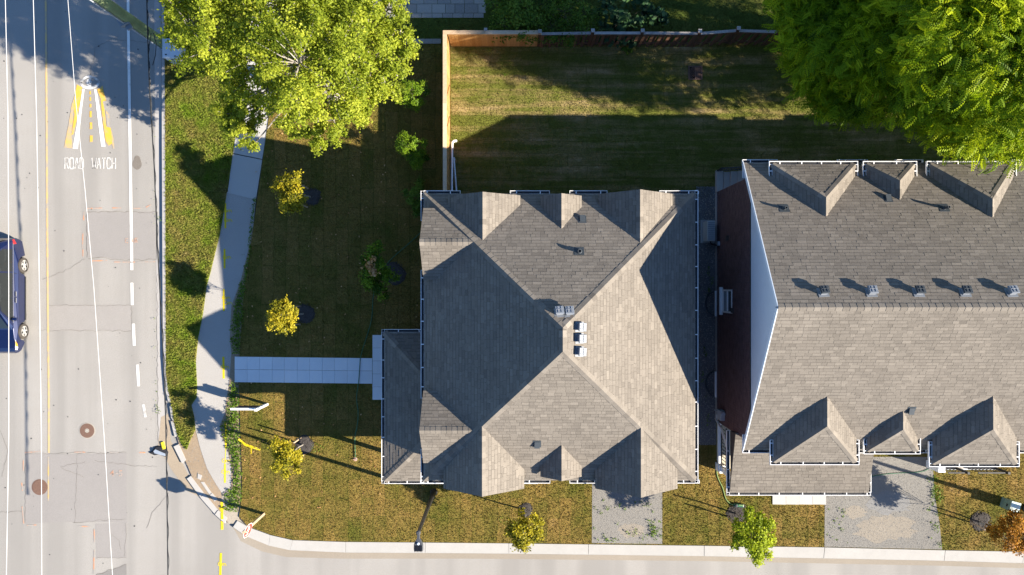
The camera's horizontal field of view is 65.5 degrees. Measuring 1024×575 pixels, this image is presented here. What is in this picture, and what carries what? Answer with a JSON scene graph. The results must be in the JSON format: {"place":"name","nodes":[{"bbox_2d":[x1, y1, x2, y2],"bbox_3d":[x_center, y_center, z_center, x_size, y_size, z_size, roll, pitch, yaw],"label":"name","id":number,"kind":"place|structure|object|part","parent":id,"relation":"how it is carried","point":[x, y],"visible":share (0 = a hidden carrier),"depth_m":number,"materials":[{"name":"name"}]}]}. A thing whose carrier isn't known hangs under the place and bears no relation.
{"place":"outdoors","nodes":[
{"label":"outdoors","id":0,"kind":"place"},
{"bbox_2d":[5,0,8,574],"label":"overhead wire","id":1,"kind":"object","parent":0,"point":[8,298],"visible":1,"depth_m":24.64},
{"bbox_2d":[33,0,41,574],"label":"overhead wire","id":2,"kind":"object","parent":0,"point":[39,305],"visible":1,"depth_m":24.64,"materials":[{"name":"black metal"}]},
{"bbox_2d":[68,5,112,574],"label":"overhead wire","id":3,"kind":"object","parent":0,"point":[93,286],"visible":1,"depth_m":24.79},
{"bbox_2d":[163,1,244,448],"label":"verge","id":4,"kind":"structure","parent":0,"point":[231,149],"depth_m":35.99,"materials":[{"name":"green plant"}]},
{"bbox_2d":[90,0,163,49],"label":"utility pole","id":5,"kind":"object","parent":4,"relation":"on","point":[125,18],"visible":0.78,"depth_m":32.23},
{"bbox_2d":[146,0,168,574],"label":"overhead cable","id":6,"kind":"object","parent":5,"relation":"attached to","point":[158,259],"visible":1,"depth_m":30.98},
{"bbox_2d":[148,33,156,64],"bbox_3d":[-13.999,-9.280,31.000,0.326,0.028,1.265,0,90,0],"label":"cable loop","id":7,"kind":"object","parent":6,"relation":"hanging from","point":[155,48],"visible":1,"depth_m":30.99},
{"bbox_2d":[162,39,185,63],"bbox_3d":[-14.900,-10.478,35.419,0.820,1.141,0.844,0,90,0],"label":"utility cabinet","id":8,"kind":"object","parent":4,"relation":"on","point":[168,54],"visible":0.56,"depth_m":34.86,"materials":[{"name":"metal"}]},
{"bbox_2d":[170,413,239,521],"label":"bare soil","id":9,"kind":"structure","parent":0,"point":[190,453],"depth_m":36.01,"materials":[{"name":"brown soil"}]},
{"bbox_2d":[183,432,231,522],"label":"pebbles","id":10,"kind":"object","parent":9,"relation":"on","point":[202,476],"visible":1,"depth_m":36.01,"materials":[{"name":"stone"}]},
{"bbox_2d":[221,488,240,523],"bbox_3d":[-12.698,9.750,36.103,0.881,0.194,1.851,0,90,0],"label":"gravel corner","id":11,"kind":"object","parent":9,"relation":"on","point":[232,517],"visible":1,"depth_m":36.01,"materials":[{"name":"beige gravel"}]},
{"bbox_2d":[192,192,256,492],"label":"footpath","id":12,"kind":"structure","parent":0,"point":[209,402],"depth_m":36.00,"materials":[{"name":"concrete"}]},
{"bbox_2d":[221,357,228,378],"bbox_3d":[-12.977,3.622,35.993,0.387,0.002,0.990,0,90,0],"label":"utility mark","id":13,"kind":"object","parent":12,"relation":"on","point":[223,365],"visible":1,"depth_m":35.99,"materials":[{"name":"yellow paint"}]},
{"bbox_2d":[221,422,229,482],"bbox_3d":[-12.932,7.447,35.992,0.405,0.004,2.755,0,90,0],"label":"utility mark","id":14,"kind":"object","parent":12,"relation":"on","point":[224,473],"visible":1,"depth_m":35.99,"materials":[{"name":"yellow paint"}]},
{"bbox_2d":[222,289,231,310],"bbox_3d":[-12.878,0.566,35.992,0.477,0.003,0.988,0,90,0],"label":"utility mark","id":15,"kind":"object","parent":12,"relation":"on","point":[223,298],"visible":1,"depth_m":35.99,"materials":[{"name":"yellow paint"}]},
{"bbox_2d":[223,249,230,267],"bbox_3d":[-12.887,-1.303,35.993,0.387,0.002,0.881,0,90,0],"label":"utility mark","id":16,"kind":"object","parent":12,"relation":"on","point":[224,255],"visible":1,"depth_m":35.99,"materials":[{"name":"paint"}]},
{"bbox_2d":[224,203,231,227],"bbox_3d":[-12.842,-3.244,35.992,0.405,0.003,1.132,0,90,0],"label":"utility mark","id":17,"kind":"object","parent":12,"relation":"on","point":[225,218],"visible":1,"depth_m":35.99,"materials":[{"name":"paint"}]},
{"bbox_2d":[228,0,273,199],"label":"sidewalk","id":18,"kind":"structure","parent":0,"point":[244,180],"depth_m":35.98,"materials":[{"name":"concrete"}]},
{"bbox_2d":[373,0,485,43],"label":"paver driveway","id":19,"kind":"structure","parent":0,"point":[428,8],"depth_m":35.95,"materials":[{"name":"grey concrete"}]},
{"bbox_2d":[0,0,1023,574],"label":"road","id":20,"kind":"structure","parent":0,"point":[64,312],"depth_m":36.08,"materials":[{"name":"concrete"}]},
{"bbox_2d":[0,238,28,352],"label":"parked minivan","id":21,"kind":"object","parent":20,"relation":"on","point":[18,327],"visible":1,"depth_m":35.18,"materials":[{"name":"blue paint"}]},
{"bbox_3d":[-22.084,-0.010,34.716,0.217,0.601,1.260,0,90,0],"label":"side window","id":22,"kind":"part","parent":21,"relation":"part of","materials":[{"name":"grey glass"}]},
{"bbox_3d":[-22.089,-1.195,34.724,0.226,0.587,0.990,0,90,0],"label":"side window","id":23,"kind":"part","parent":21,"relation":"part of","materials":[{"name":"grey glass"}]},
{"bbox_3d":[-22.078,0.995,34.735,0.220,0.619,1.030,0,90,0],"label":"side window","id":24,"kind":"part","parent":21,"relation":"part of","materials":[{"name":"grey glass"}]},
{"bbox_2d":[32,479,47,494],"bbox_3d":[-21.399,9.043,36.069,0.720,0.023,0.720,0,90,0],"label":"manhole cover","id":25,"kind":"object","parent":20,"relation":"on","point":[36,486],"visible":0.9,"depth_m":36.06,"materials":[{"name":"metal"}]},
{"bbox_2d":[21,451,144,573],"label":"survey mark","id":26,"kind":"object","parent":20,"relation":"on","point":[79,526],"visible":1,"depth_m":36.07,"materials":[{"name":"white paint"}]},
{"bbox_2d":[79,423,94,438],"bbox_3d":[-19.247,6.485,36.068,0.720,0.024,0.720,0,90,0],"label":"manhole cover","id":27,"kind":"object","parent":20,"relation":"on","point":[86,430],"visible":1,"depth_m":36.06,"materials":[{"name":"metal"}]},
{"bbox_2d":[64,75,114,148],"bbox_3d":[-19.149,-7.944,36.067,2.286,0.001,3.331,0,90,0],"label":"road emblem","id":28,"kind":"object","parent":20,"relation":"on","point":[107,130],"visible":0.99,"depth_m":36.07,"materials":[{"name":"yellow paint"}]},
{"bbox_2d":[64,157,115,168],"bbox_3d":[-19.108,-5.630,36.068,2.341,0.001,0.530,0,90,0],"label":"road lettering","id":29,"kind":"object","parent":20,"relation":"on","point":[94,164],"visible":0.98,"depth_m":36.07},
{"bbox_2d":[82,204,154,262],"bbox_3d":[-17.826,-2.449,36.066,3.301,0.002,2.636,0,90,0],"label":"survey mark","id":30,"kind":"object","parent":20,"relation":"on","point":[125,238],"visible":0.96,"depth_m":36.07,"materials":[{"name":"white paint"}]},
{"bbox_2d":[150,445,165,456],"bbox_3d":[-15.989,7.406,35.992,0.854,0.167,0.479,13,90,0],"label":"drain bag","id":31,"kind":"object","parent":20,"relation":"on","point":[158,450],"visible":0.94,"depth_m":35.99,"materials":[{"name":"white plastic"}]},
{"bbox_2d":[218,553,225,574],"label":"utility mark","id":32,"kind":"object","parent":20,"relation":"on","point":[220,567],"visible":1,"depth_m":36.07,"materials":[{"name":"yellow paint"}]},
{"bbox_2d":[220,502,225,529],"bbox_3d":[-13.032,10.329,36.015,0.387,0.102,1.282,0,90,0],"label":"utility mark","id":33,"kind":"object","parent":20,"relation":"on","point":[221,504],"visible":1,"depth_m":36.00,"materials":[{"name":"yellow paint"}]},
{"bbox_2d":[275,0,779,41],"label":"neighbour lawn","id":34,"kind":"structure","parent":0,"point":[695,6],"depth_m":35.97,"materials":[{"name":"green plant"}]},
{"bbox_2d":[482,0,545,45],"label":"hedge bush","id":35,"kind":"object","parent":34,"relation":"on","point":[524,19],"visible":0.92,"depth_m":33.98,"materials":[{"name":"green plant"}]},
{"bbox_2d":[526,0,600,51],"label":"hedge bush","id":36,"kind":"object","parent":34,"relation":"on","point":[553,6],"visible":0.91,"depth_m":34.24,"materials":[{"name":"green plant"}]},
{"bbox_2d":[592,0,668,47],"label":"broadleaf plant","id":37,"kind":"object","parent":34,"relation":"on","point":[623,19],"visible":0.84,"depth_m":35.01,"materials":[{"name":"green plant"}]},
{"bbox_2d":[761,0,915,132],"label":"walnut tree","id":38,"kind":"object","parent":34,"relation":"on","point":[825,58],"visible":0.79,"depth_m":28.34,"materials":[{"name":"green plant"}]},
{"bbox_2d":[381,189,699,497],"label":"detached house","id":39,"kind":"structure","parent":0,"point":[555,337],"depth_m":29.42,"materials":[{"name":"tile"}]},
{"bbox_2d":[592,483,661,543],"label":"gravel driveway","id":40,"kind":"structure","parent":0,"point":[617,513],"depth_m":35.95,"materials":[{"name":"grey gravel"}]},
{"bbox_2d":[618,523,644,537],"bbox_3d":[5.386,10.983,35.947,1.261,0.001,0.697,0,90,0],"label":"dirt patch","id":41,"kind":"object","parent":40,"relation":"on","point":[628,528],"visible":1,"depth_m":35.95,"materials":[{"name":"beige soil"}]},
{"bbox_2d":[238,42,1023,550],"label":"lawn","id":42,"kind":"structure","parent":0,"point":[344,400],"depth_m":35.95,"materials":[{"name":"green plant"}]},
{"bbox_2d":[220,223,253,512],"bbox_3d":[-12.518,3.589,36.098,1.140,0.204,13.140,3,90,0],"label":"weedy edge","id":43,"kind":"object","parent":42,"relation":"on","point":[232,371],"visible":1,"depth_m":36.00,"materials":[{"name":"plant"}]},
{"bbox_2d":[219,197,255,511],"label":"weeds","id":44,"kind":"object","parent":43,"relation":"on","point":[234,418],"visible":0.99,"depth_m":35.92,"materials":[{"name":"green plant"}]},
{"bbox_2d":[230,403,267,410],"bbox_3d":[-11.580,5.270,35.120,1.240,1.680,0.140,0,90,0],"label":"hanging sign post","id":45,"kind":"object","parent":42,"relation":"on","point":[255,408],"visible":1,"depth_m":34.80,"materials":[{"name":"white metal"}]},
{"bbox_2d":[238,438,259,453],"bbox_3d":[-11.924,7.216,35.942,1.119,0.001,0.403,26,90,0],"label":"utility mark","id":46,"kind":"object","parent":42,"relation":"on","point":[247,445],"visible":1,"depth_m":35.94,"materials":[{"name":"yellow paint"}]},
{"bbox_2d":[242,512,264,537],"bbox_3d":[-11.171,10.230,34.580,0.201,2.760,0.628,18,90,0],"label":"stop sign","id":47,"kind":"object","parent":42,"relation":"on","point":[246,531],"visible":1,"depth_m":33.67,"materials":[{"name":"metal"}]},
{"bbox_2d":[267,435,304,480],"bbox_3d":[-9.432,7.070,34.313,1.470,3.473,1.999,0,90,0],"label":"young tree","id":48,"kind":"object","parent":42,"relation":"on","point":[285,455],"visible":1,"depth_m":33.00,"materials":[{"name":"yellow plant"}]},
{"bbox_2d":[155,0,422,157],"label":"maple tree","id":49,"kind":"object","parent":42,"relation":"on","point":[264,47],"visible":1,"depth_m":28.11,"materials":[{"name":"green plant"}]},
{"bbox_2d":[295,435,313,453],"bbox_3d":[-9.369,7.092,35.913,0.872,0.084,0.891,0,90,0],"label":"mulch bed","id":50,"kind":"object","parent":42,"relation":"on","point":[306,442],"visible":0.91,"depth_m":35.90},
{"bbox_2d":[297,304,314,323],"bbox_3d":[-9.353,1.178,35.913,0.946,0.078,0.935,0,90,0],"label":"mulch bed","id":51,"kind":"object","parent":42,"relation":"on","point":[307,316],"visible":0.84,"depth_m":35.90,"materials":[{"name":"brown soil"}]},
{"bbox_2d":[265,296,303,336],"bbox_3d":[-9.540,1.150,34.220,1.521,3.660,1.790,0,90,0],"label":"young tree","id":52,"kind":"object","parent":51,"relation":"on","point":[279,313],"visible":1,"depth_m":32.74,"materials":[{"name":"yellow plant"}]},
{"bbox_2d":[235,335,380,399],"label":"walkway","id":53,"kind":"structure","parent":42,"relation":"on","point":[291,370],"depth_m":35.92,"materials":[{"name":"grey concrete"}]},
{"bbox_2d":[355,359,360,457],"bbox_3d":[-6.977,5.457,35.900,0.139,0.031,4.434,2,90,0],"label":"garden hose","id":54,"kind":"object","parent":53,"relation":"on","point":[357,404],"visible":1,"depth_m":35.89,"materials":[{"name":"green rubber"}]},
{"bbox_2d":[302,187,320,205],"bbox_3d":[-9.055,-4.097,35.912,0.896,0.083,0.836,0,90,0],"label":"mulch bed","id":55,"kind":"object","parent":42,"relation":"on","point":[314,194],"visible":0.88,"depth_m":35.90,"materials":[{"name":"brown soil"}]},
{"bbox_2d":[269,168,310,215],"bbox_3d":[-9.231,-3.936,34.140,1.737,3.821,1.901,0,90,0],"label":"young tree","id":56,"kind":"object","parent":55,"relation":"on","point":[288,185],"visible":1,"depth_m":32.76,"materials":[{"name":"yellow plant"}]},
{"bbox_2d":[242,133,419,508],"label":"fallen leaves","id":57,"kind":"object","parent":42,"relation":"on","point":[327,308],"visible":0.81,"depth_m":35.92,"materials":[{"name":"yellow plant"}]},
{"bbox_2d":[360,233,419,358],"bbox_3d":[-5.851,0.156,35.925,0.917,0.028,6.443,26,90,0],"label":"garden hose","id":58,"kind":"object","parent":42,"relation":"on","point":[373,297],"visible":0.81,"depth_m":35.91,"materials":[{"name":"rubber"}]},
{"bbox_2d":[385,262,406,284],"bbox_3d":[-5.292,-0.629,35.913,1.080,0.088,1.095,0,90,0],"label":"mulch bed","id":59,"kind":"object","parent":42,"relation":"on","point":[400,269],"visible":0.48,"depth_m":35.91,"materials":[{"name":"brown soil"}]},
{"bbox_2d":[357,239,401,303],"bbox_3d":[-5.582,-0.596,34.083,1.741,3.935,2.508,-25,90,0],"label":"young tree","id":60,"kind":"object","parent":59,"relation":"on","point":[372,261],"visible":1,"depth_m":32.86,"materials":[{"name":"green plant"}]},
{"bbox_2d":[394,130,430,171],"bbox_3d":[-4.313,-6.125,34.937,1.398,2.226,1.768,-41,90,0],"label":"evergreen shrub","id":61,"kind":"object","parent":42,"relation":"on","point":[406,147],"visible":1,"depth_m":34.70,"materials":[{"name":"green plant"}]},
{"bbox_2d":[395,79,431,112],"bbox_3d":[-4.342,-8.435,34.947,1.689,2.206,1.475,0,90,0],"label":"evergreen shrub","id":62,"kind":"object","parent":42,"relation":"on","point":[415,90],"visible":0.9,"depth_m":34.69,"materials":[{"name":"green plant"}]},
{"bbox_2d":[401,176,425,217],"bbox_3d":[-4.177,-4.014,35.412,1.274,1.277,1.729,-28,90,0],"label":"evergreen shrub","id":63,"kind":"object","parent":42,"relation":"on","point":[417,189],"visible":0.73,"depth_m":35.23,"materials":[{"name":"green plant"}]},
{"bbox_2d":[414,488,437,551],"bbox_3d":[-3.530,9.517,32.935,0.367,6.050,0.886,0,90,0],"label":"street lamp","id":64,"kind":"object","parent":42,"relation":"on","point":[418,544],"visible":1,"depth_m":31.18,"materials":[{"name":"black metal"}]},
{"bbox_2d":[453,157,456,190],"bbox_3d":[-2.538,-4.725,35.840,0.115,0.204,2.261,-4,90,0],"label":"downspout pipe","id":65,"kind":"object","parent":42,"relation":"on","point":[455,173],"visible":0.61,"depth_m":35.79,"materials":[{"name":"white metal"}]},
{"bbox_2d":[443,28,541,190],"bbox_3d":[-0.818,-7.205,35.030,4.289,1.960,7.810,0,90,0],"label":"wood fence","id":66,"kind":"object","parent":42,"relation":"on","point":[472,38],"visible":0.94,"depth_m":34.51,"materials":[{"name":"brown wood"}]},
{"bbox_2d":[311,72,683,522],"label":"weeds","id":67,"kind":"object","parent":42,"relation":"on","point":[323,447],"visible":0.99,"depth_m":35.88,"materials":[{"name":"green plant"}]},
{"bbox_2d":[519,503,532,516],"bbox_3d":[0.628,10.037,35.912,0.666,0.079,0.631,-39,90,0],"label":"mulch bed","id":68,"kind":"object","parent":42,"relation":"on","point":[528,509],"visible":0.68,"depth_m":35.90,"materials":[{"name":"brown soil"}]},
{"bbox_2d":[503,507,544,553],"bbox_3d":[0.503,10.235,34.342,1.758,3.416,1.868,0,90,0],"label":"young tree","id":69,"kind":"object","parent":68,"relation":"on","point":[517,529],"visible":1,"depth_m":33.08,"materials":[{"name":"yellow plant"}]},
{"bbox_2d":[162,4,1023,562],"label":"kerb","id":70,"kind":"structure","parent":42,"relation":"on","point":[628,550],"depth_m":35.96,"materials":[{"name":"concrete"}]},
{"bbox_2d":[537,26,781,46],"bbox_3d":[9.465,-11.007,34.991,16.704,2.018,0.293,0,90,0],"label":"wood fence","id":71,"kind":"object","parent":42,"relation":"on","point":[726,39],"visible":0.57,"depth_m":34.77,"materials":[{"name":"brown wood"}]},
{"bbox_2d":[696,186,715,444],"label":"side gravel","id":72,"kind":"structure","parent":42,"relation":"on","point":[701,293],"depth_m":35.95,"materials":[{"name":"grey gravel"}]},
{"bbox_2d":[700,220,716,245],"bbox_3d":[8.854,-2.436,35.548,0.692,0.904,1.231,0,90,0],"label":"air conditioner","id":73,"kind":"object","parent":42,"relation":"on","point":[707,231],"visible":1,"depth_m":35.25,"materials":[{"name":"metal"}]},
{"bbox_2d":[716,471,733,504],"bbox_3d":[9.639,8.918,35.925,0.611,0.035,2.005,-11,90,0],"label":"garden hose","id":74,"kind":"object","parent":42,"relation":"on","point":[723,490],"visible":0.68,"depth_m":35.91,"materials":[{"name":"green rubber"}]},
{"bbox_2d":[715,166,744,192],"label":"steps","id":75,"kind":"structure","parent":42,"relation":"on","point":[723,180],"depth_m":35.62,"materials":[{"name":"concrete"}]},
{"bbox_2d":[725,503,745,521],"bbox_3d":[10.170,10.174,35.910,0.994,0.083,0.953,-31,90,0],"label":"mulch bed","id":76,"kind":"object","parent":42,"relation":"on","point":[731,512],"visible":0.68,"depth_m":35.90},
{"bbox_2d":[733,503,743,506],"bbox_3d":[10.209,9.819,35.850,0.440,0.160,0.149,5,90,0],"label":"hose nozzle","id":77,"kind":"object","parent":76,"relation":"on","point":[737,505],"visible":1,"depth_m":35.83,"materials":[{"name":"green plastic"}]},
{"bbox_2d":[728,505,777,568],"bbox_3d":[10.042,10.265,34.157,2.343,3.787,2.236,30,90,0],"label":"young tree","id":78,"kind":"object","parent":76,"relation":"on","point":[760,540],"visible":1,"depth_m":32.78,"materials":[{"name":"green plant"}]},
{"bbox_2d":[592,457,941,549],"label":"pebbles","id":79,"kind":"object","parent":42,"relation":"on","point":[917,497],"visible":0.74,"depth_m":35.94,"materials":[{"name":"gravel"}]},
{"bbox_2d":[593,266,942,546],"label":"weeds","id":80,"kind":"object","parent":42,"relation":"on","point":[934,494],"visible":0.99,"depth_m":35.88,"materials":[{"name":"green plant"}]},
{"bbox_2d":[772,495,825,504],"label":"front walk","id":81,"kind":"structure","parent":42,"relation":"on","point":[799,499],"depth_m":35.92,"materials":[{"name":"concrete"}]},
{"bbox_2d":[705,159,1023,494],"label":"townhouse","id":82,"kind":"structure","parent":42,"relation":"on","point":[866,310],"depth_m":28.92,"materials":[{"name":"tile"}]},
{"bbox_2d":[705,291,716,315],"bbox_3d":[8.963,0.720,35.855,0.495,0.310,1.150,0,90,0],"label":"basement window","id":83,"kind":"structure","parent":82,"relation":"in","point":[712,291],"depth_m":35.70,"materials":[{"name":"white metal"}]},
{"bbox_2d":[705,371,716,396],"bbox_3d":[8.963,4.350,35.855,0.495,0.310,1.150,0,90,0],"label":"basement window","id":84,"kind":"structure","parent":82,"relation":"in","point":[715,372],"depth_m":35.74,"materials":[{"name":"white metal"}]},
{"bbox_2d":[719,287,731,314],"bbox_3d":[9.135,0.585,34.000,0.180,1.570,1.210,0,90,0],"label":"window","id":85,"kind":"structure","parent":82,"relation":"in","point":[725,295],"depth_m":34.33,"materials":[{"name":"white metal"}]},
{"bbox_2d":[824,457,941,548],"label":"gravel driveway","id":86,"kind":"structure","parent":42,"relation":"on","point":[880,487],"depth_m":35.95,"materials":[{"name":"grey gravel"}]},
{"bbox_2d":[844,506,867,519],"bbox_3d":[15.522,10.163,35.947,1.113,0.001,0.643,0,90,0],"label":"dirt patch","id":87,"kind":"object","parent":86,"relation":"on","point":[852,513],"visible":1,"depth_m":35.95,"materials":[{"name":"beige soil"}]},
{"bbox_2d":[852,514,917,542],"bbox_3d":[16.799,10.862,35.947,3.047,0.001,1.281,-9,90,0],"label":"dirt patch","id":88,"kind":"object","parent":86,"relation":"on","point":[894,529],"visible":1,"depth_m":35.95,"materials":[{"name":"beige soil"}]},
{"bbox_2d":[865,490,910,515],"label":"coarse gravel","id":89,"kind":"structure","parent":86,"relation":"on","point":[883,506],"depth_m":35.95,"materials":[{"name":"grey gravel"}]},
{"bbox_2d":[871,468,928,476],"bbox_3d":[17.516,8.383,35.930,2.761,0.031,0.143,-8,90,0],"label":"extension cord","id":90,"kind":"object","parent":86,"relation":"on","point":[902,472],"visible":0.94,"depth_m":35.91,"materials":[{"name":"rubber"}]},
{"bbox_2d":[926,460,1010,473],"bbox_3d":[20.145,7.230,35.210,2.910,1.580,1.760,0,90,0],"label":"front stoop","id":91,"kind":"object","parent":42,"relation":"on","point":[961,469],"visible":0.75,"depth_m":34.93,"materials":[{"name":"white concrete"}]},
{"bbox_2d":[970,511,991,531],"bbox_3d":[21.168,10.563,35.911,0.996,0.084,0.989,0,90,0],"label":"mulch bed","id":92,"kind":"object","parent":42,"relation":"on","point":[983,517],"visible":0.81,"depth_m":35.90,"materials":[{"name":"brown soil"}]},
{"bbox_2d":[979,507,1023,556],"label":"young tree","id":93,"kind":"object","parent":92,"relation":"on","point":[1014,534],"visible":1,"depth_m":33.18,"materials":[{"name":"orange plant"}]},
{"bbox_2d":[999,497,1020,511],"bbox_3d":[22.250,9.720,35.574,0.431,0.772,0.470,15,90,0],"label":"utility pedestal","id":94,"kind":"object","parent":42,"relation":"on","point":[1006,503],"visible":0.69,"depth_m":35.38,"materials":[{"name":"green metal"}]},
{"bbox_2d":[450,47,1021,198],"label":"back lawn","id":95,"kind":"structure","parent":0,"point":[549,80],"depth_m":35.95,"materials":[{"name":"green plant"}]},
{"bbox_2d":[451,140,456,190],"bbox_3d":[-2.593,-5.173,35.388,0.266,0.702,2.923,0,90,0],"label":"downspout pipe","id":96,"kind":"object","parent":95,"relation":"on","point":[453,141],"visible":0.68,"depth_m":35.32,"materials":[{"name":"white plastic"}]},
{"bbox_2d":[621,46,632,54],"bbox_3d":[5.167,-10.656,35.820,0.566,0.459,0.408,23,90,0],"label":"fence weed","id":97,"kind":"object","parent":95,"relation":"on","point":[625,49],"visible":1,"depth_m":35.75,"materials":[{"name":"green plant"}]},
{"bbox_2d":[688,66,701,79],"bbox_3d":[8.274,-9.691,35.930,0.630,0.050,0.633,0,90,0],"label":"yard drain","id":98,"kind":"object","parent":95,"relation":"on","point":[695,72],"visible":1,"depth_m":35.91,"materials":[{"name":"metal"}]},
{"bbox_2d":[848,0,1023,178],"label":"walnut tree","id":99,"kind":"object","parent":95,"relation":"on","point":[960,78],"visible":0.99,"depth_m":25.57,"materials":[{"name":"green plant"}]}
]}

